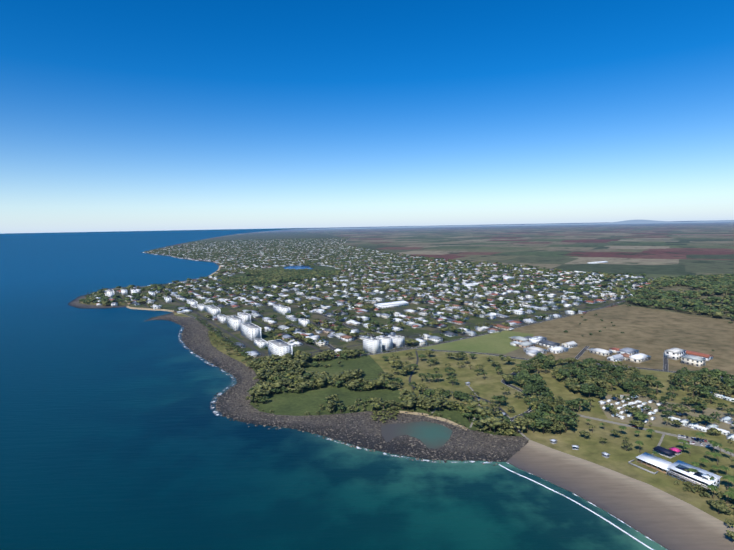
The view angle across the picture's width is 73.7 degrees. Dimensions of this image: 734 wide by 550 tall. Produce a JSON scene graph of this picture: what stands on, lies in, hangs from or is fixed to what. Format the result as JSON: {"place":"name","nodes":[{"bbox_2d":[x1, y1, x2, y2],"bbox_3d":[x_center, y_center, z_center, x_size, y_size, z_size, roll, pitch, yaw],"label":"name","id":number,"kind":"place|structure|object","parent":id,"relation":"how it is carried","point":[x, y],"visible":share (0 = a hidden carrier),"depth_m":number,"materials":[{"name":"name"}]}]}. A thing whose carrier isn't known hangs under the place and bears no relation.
{"place":"outdoors","nodes":[
{"label":"outdoors","id":0,"kind":"place"},
{"bbox_2d":[68,293,126,308],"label":"headland rock","id":1,"kind":"object","parent":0,"point":[75,303],"visible":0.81,"depth_m":1337.51,"materials":[{"name":"grey stone"}]},
{"bbox_2d":[121,289,127,294],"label":"apartment building","id":2,"kind":"structure","parent":0,"point":[123,291],"depth_m":1557.97,"materials":[{"name":"grey concrete"}]},
{"bbox_2d":[127,306,173,311],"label":"beach sand","id":3,"kind":"structure","parent":0,"point":[129,307],"depth_m":1264.26,"materials":[{"name":"beige sand"}]},
{"bbox_2d":[164,296,171,302],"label":"apartment building","id":4,"kind":"structure","parent":0,"point":[167,299],"depth_m":1380.58,"materials":[{"name":"grey concrete"}]},
{"bbox_2d":[141,246,220,265],"bbox_3d":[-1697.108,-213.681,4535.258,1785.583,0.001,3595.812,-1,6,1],"label":"beach","id":5,"kind":"structure","parent":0,"point":[189,259],"depth_m":3233.88,"materials":[{"name":"beige sand"}]},
{"bbox_2d":[186,299,197,306],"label":"apartment building","id":6,"kind":"structure","parent":0,"point":[191,301],"depth_m":1303.98,"materials":[{"name":"grey concrete"}]},
{"bbox_2d":[197,304,205,310],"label":"apartment building","id":7,"kind":"structure","parent":0,"point":[201,307],"depth_m":1226.94,"materials":[{"name":"grey concrete"}]},
{"bbox_2d":[217,314,226,322],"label":"apartment building","id":8,"kind":"structure","parent":0,"point":[221,318],"depth_m":1067.08,"materials":[{"name":"grey concrete"}]},
{"bbox_2d":[237,312,250,322],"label":"apartment building","id":9,"kind":"structure","parent":0,"point":[246,317],"depth_m":1064.52,"materials":[{"name":"grey concrete"}]},
{"bbox_2d":[240,322,261,340],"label":"apartment building","id":10,"kind":"structure","parent":0,"point":[250,331],"depth_m":899.45,"materials":[{"name":"grey concrete"}]},
{"bbox_2d":[254,338,267,347],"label":"apartment building","id":11,"kind":"structure","parent":0,"point":[260,343],"depth_m":839.06,"materials":[{"name":"grey concrete"}]},
{"bbox_2d":[221,265,335,284],"bbox_3d":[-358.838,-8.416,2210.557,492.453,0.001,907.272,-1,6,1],"label":"wetland woods ground","id":12,"kind":"structure","parent":0,"point":[314,268],"depth_m":2358.82,"materials":[{"name":"green plant"}]},
{"bbox_2d":[283,266,312,269],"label":"lagoon water","id":13,"kind":"structure","parent":0,"point":[297,267],"depth_m":2510.14,"materials":[{"name":"blue liquid"}]},
{"bbox_2d":[298,318,309,326],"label":"apartment building","id":14,"kind":"structure","parent":0,"point":[303,322],"depth_m":1009.88,"materials":[{"name":"grey concrete"}]},
{"bbox_2d":[0,228,667,549],"bbox_3d":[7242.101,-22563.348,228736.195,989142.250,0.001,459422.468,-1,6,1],"label":"sea","id":15,"kind":"structure","parent":0,"point":[116,433],"depth_m":422.95,"materials":[{"name":"liquid"}]},
{"bbox_2d":[499,464,653,549],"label":"breaking wave","id":16,"kind":"object","parent":15,"relation":"on","point":[584,507],"visible":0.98,"depth_m":346.10,"materials":[{"name":"white liquid"}]},
{"bbox_2d":[79,232,653,359],"bbox_3d":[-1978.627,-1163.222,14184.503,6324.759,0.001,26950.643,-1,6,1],"label":"town ground","id":17,"kind":"structure","parent":0,"point":[407,330],"depth_m":1236.30,"materials":[{"name":"green plant"}]},
{"bbox_2d":[80,298,125,304],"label":"headland grass","id":18,"kind":"structure","parent":17,"relation":"on","point":[92,303],"depth_m":1387.59,"materials":[{"name":"green plant"}]},
{"bbox_2d":[106,289,114,298],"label":"apartment building","id":19,"kind":"structure","parent":17,"relation":"on","point":[110,293],"depth_m":1477.42,"materials":[{"name":"grey concrete"}]},
{"bbox_2d":[173,312,251,368],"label":"grass","id":20,"kind":"structure","parent":17,"relation":"on","point":[222,349],"depth_m":835.63,"materials":[{"name":"green plant"}]},
{"bbox_2d":[206,305,220,315],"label":"apartment building","id":21,"kind":"structure","parent":17,"relation":"on","point":[212,310],"depth_m":1162.50,"materials":[{"name":"white paint"}]},
{"bbox_2d":[227,315,243,330],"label":"apartment building","id":22,"kind":"structure","parent":17,"relation":"on","point":[234,322],"depth_m":984.99,"materials":[{"name":"grey concrete"}]},
{"bbox_2d":[268,339,292,359],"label":"apartment building","id":23,"kind":"structure","parent":17,"relation":"on","point":[279,347],"depth_m":760.30,"materials":[{"name":"white paint"}]},
{"bbox_2d":[273,304,290,314],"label":"apartment building","id":24,"kind":"structure","parent":17,"relation":"on","point":[280,309],"depth_m":1163.67,"materials":[{"name":"grey concrete"}]},
{"bbox_2d":[151,315,527,465],"bbox_3d":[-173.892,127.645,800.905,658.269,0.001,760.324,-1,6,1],"label":"shelf rock","id":25,"kind":"object","parent":17,"relation":"on","point":[302,421],"visible":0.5,"depth_m":501.71,"materials":[{"name":"grey stone"}]},
{"bbox_2d":[146,312,173,320],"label":"rocks","id":26,"kind":"object","parent":25,"relation":"on","point":[168,315],"visible":0.73,"depth_m":1157.68,"materials":[{"name":"stone"}]},
{"bbox_2d":[178,331,233,415],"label":"foam rocks","id":27,"kind":"object","parent":25,"relation":"on","point":[212,366],"visible":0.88,"depth_m":705.64,"materials":[{"name":"white liquid"}]},
{"bbox_2d":[326,438,487,463],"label":"foam rocks","id":28,"kind":"object","parent":25,"relation":"on","point":[402,456],"visible":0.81,"depth_m":432.34,"materials":[{"name":"white liquid"}]},
{"bbox_2d":[381,421,451,448],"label":"tidal pool","id":29,"kind":"structure","parent":25,"relation":"in","point":[432,435],"depth_m":482.56,"materials":[{"name":"liquid"}]},
{"bbox_2d":[400,411,466,429],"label":"sandy beach","id":30,"kind":"structure","parent":25,"relation":"on","point":[435,417],"depth_m":518.61,"materials":[{"name":"beige sand"}]},
{"bbox_2d":[363,337,382,353],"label":"apartment building","id":31,"kind":"structure","parent":17,"relation":"on","point":[372,345],"depth_m":785.55,"materials":[{"name":"white paint"}]},
{"bbox_2d":[376,335,393,349],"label":"apartment building","id":32,"kind":"structure","parent":17,"relation":"on","point":[387,342],"depth_m":806.01,"materials":[{"name":"white paint"}]},
{"bbox_2d":[374,301,408,308],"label":"large building","id":33,"kind":"structure","parent":17,"relation":"on","point":[392,304],"depth_m":1233.88,"materials":[{"name":"white metal"}]},
{"bbox_2d":[388,334,405,347],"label":"apartment building","id":34,"kind":"structure","parent":17,"relation":"on","point":[398,341],"depth_m":824.49,"materials":[{"name":"grey concrete"}]},
{"bbox_2d":[89,238,712,366],"bbox_3d":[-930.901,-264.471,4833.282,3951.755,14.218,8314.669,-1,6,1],"label":"houses","id":35,"kind":"structure","parent":17,"relation":"on","point":[692,358],"depth_m":1291.23,"materials":[{"name":"white"}]},
{"bbox_2d":[79,238,733,350],"bbox_3d":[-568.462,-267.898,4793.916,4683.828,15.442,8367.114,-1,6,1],"label":"far dark trees","id":36,"kind":"object","parent":17,"relation":"on","point":[699,304],"visible":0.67,"depth_m":1730.00,"materials":[{"name":"green plant"}]},
{"bbox_2d":[87,287,733,433],"bbox_3d":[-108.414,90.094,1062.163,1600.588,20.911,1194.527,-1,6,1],"label":"trees","id":37,"kind":"object","parent":17,"relation":"on","point":[538,415],"visible":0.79,"depth_m":609.53,"materials":[{"name":"green plant"}]},
{"bbox_2d":[89,237,733,318],"bbox_3d":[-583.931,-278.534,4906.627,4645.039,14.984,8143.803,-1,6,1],"label":"olive trees","id":38,"kind":"object","parent":17,"relation":"on","point":[489,274],"visible":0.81,"depth_m":1957.69,"materials":[{"name":"green plant"}]},
{"bbox_2d":[139,289,733,541],"bbox_3d":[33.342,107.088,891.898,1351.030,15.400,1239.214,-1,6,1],"label":"olive trees","id":39,"kind":"object","parent":17,"relation":"on","point":[409,400],"visible":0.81,"depth_m":613.95,"materials":[{"name":"green plant"}]},
{"bbox_2d":[184,302,720,420],"bbox_3d":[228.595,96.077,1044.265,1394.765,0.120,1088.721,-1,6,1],"label":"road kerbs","id":40,"kind":"structure","parent":17,"relation":"on","point":[478,352],"depth_m":789.83,"materials":[{"name":"grey concrete"}]},
{"bbox_2d":[216,286,717,446],"bbox_3d":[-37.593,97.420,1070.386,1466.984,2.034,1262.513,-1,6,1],"label":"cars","id":41,"kind":"object","parent":17,"relation":"on","point":[698,439],"visible":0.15,"depth_m":453.45,"materials":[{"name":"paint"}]},
{"bbox_2d":[462,283,478,286],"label":"building","id":42,"kind":"structure","parent":17,"relation":"on","point":[470,284],"depth_m":1614.35,"materials":[{"name":"white metal"}]},
{"bbox_2d":[0,0,733,233],"label":"sky","id":43,"kind":"structure","parent":0,"point":[116,115],"materials":[{"name":"blue"}]},
{"bbox_2d":[250,355,526,436],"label":"ground bush","id":44,"kind":"object","parent":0,"point":[295,402],"visible":0.46,"depth_m":584.77,"materials":[{"name":"green plant"}]},
{"bbox_2d":[79,220,733,547],"bbox_3d":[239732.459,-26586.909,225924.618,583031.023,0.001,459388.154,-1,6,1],"label":"ground","id":45,"kind":"structure","parent":0,"point":[655,250],"depth_m":4558.57,"materials":[{"name":"green plant"}]},
{"bbox_2d":[588,261,607,263],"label":"warehouse","id":46,"kind":"structure","parent":45,"relation":"on","point":[597,262],"depth_m":2417.32,"materials":[{"name":"white metal"}]},
{"bbox_2d":[106,244,730,419],"bbox_3d":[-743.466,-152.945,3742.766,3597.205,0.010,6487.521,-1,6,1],"label":"roads","id":47,"kind":"structure","parent":0,"point":[665,364],"depth_m":936.23,"materials":[{"name":"grey asphalt"}]},
{"bbox_2d":[416,330,533,353],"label":"grass field","id":48,"kind":"structure","parent":0,"point":[498,342],"depth_m":830.35,"materials":[{"name":"green plant"}]},
{"bbox_2d":[291,349,733,526],"bbox_3d":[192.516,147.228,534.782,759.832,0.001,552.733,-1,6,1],"label":"park ground","id":49,"kind":"structure","parent":0,"point":[592,448],"depth_m":502.33,"materials":[{"name":"green plant"}]},
{"bbox_2d":[254,354,707,431],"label":"trees","id":50,"kind":"object","parent":49,"relation":"on","point":[377,405],"visible":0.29,"depth_m":587.63,"materials":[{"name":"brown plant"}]},
{"bbox_2d":[602,452,609,457],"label":"picnic shelter","id":51,"kind":"object","parent":49,"relation":"on","point":[605,454],"visible":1,"depth_m":424.52,"materials":[{"name":"grey"}]},
{"bbox_2d":[544,412,733,509],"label":"palm trees","id":52,"kind":"object","parent":49,"relation":"on","point":[730,492],"visible":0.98,"depth_m":405.85,"materials":[{"name":"green plant"}]},
{"bbox_2d":[653,446,676,457],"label":"building","id":53,"kind":"structure","parent":49,"relation":"on","point":[665,452],"depth_m":425.56,"materials":[{"name":"blue metal"}]},
{"bbox_2d":[628,452,720,491],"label":"building","id":54,"kind":"structure","parent":49,"relation":"on","point":[678,471],"depth_m":388.96,"materials":[{"name":"white metal"}]},
{"bbox_2d":[669,447,681,454],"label":"shade sail","id":55,"kind":"object","parent":49,"relation":"on","point":[674,449],"visible":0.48,"depth_m":428.11,"materials":[{"name":"pink fabric"}]},
{"bbox_2d":[677,435,712,448],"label":"parking lot","id":56,"kind":"structure","parent":49,"relation":"on","point":[696,441],"depth_m":448.83,"materials":[{"name":"grey asphalt"}]},
{"bbox_2d":[307,220,733,229],"bbox_3d":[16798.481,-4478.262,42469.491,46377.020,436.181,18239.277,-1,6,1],"label":"distant hills","id":57,"kind":"structure","parent":0,"point":[643,222],"depth_m":46970.53,"materials":[{"name":"grey"}]},
{"bbox_2d":[431,385,733,456],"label":"gravel roads","id":58,"kind":"structure","parent":0,"point":[659,443],"depth_m":482.05,"materials":[{"name":"grey gravel"}]},
{"bbox_2d":[506,440,733,549],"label":"beach sand","id":59,"kind":"structure","parent":0,"point":[663,518],"depth_m":357.14,"materials":[{"name":"beige sand"}]},
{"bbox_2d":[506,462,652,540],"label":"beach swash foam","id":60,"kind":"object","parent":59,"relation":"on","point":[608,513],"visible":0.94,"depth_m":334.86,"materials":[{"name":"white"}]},
{"bbox_2d":[506,304,733,377],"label":"paddock ground","id":61,"kind":"structure","parent":0,"point":[654,334],"depth_m":883.89,"materials":[{"name":"brown plant"}]},
{"bbox_2d":[529,336,541,344],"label":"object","id":62,"kind":"structure","parent":61,"relation":"on","point":[535,339],"depth_m":822.78,"materials":[{"name":"white metal"}]},
{"bbox_2d":[600,394,733,434],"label":"caravan park ground","id":63,"kind":"structure","parent":0,"point":[658,421],"depth_m":514.73,"materials":[{"name":"grass"}]},
{"bbox_2d":[599,391,733,439],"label":"caravans","id":64,"kind":"object","parent":63,"relation":"on","point":[697,426],"visible":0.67,"depth_m":504.04,"materials":[{"name":"white"}]},
{"bbox_2d":[624,278,733,320],"bbox_3d":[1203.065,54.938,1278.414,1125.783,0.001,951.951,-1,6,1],"label":"forest ground","id":65,"kind":"structure","parent":0,"point":[676,287],"depth_m":1233.56,"materials":[{"name":"green plant"}]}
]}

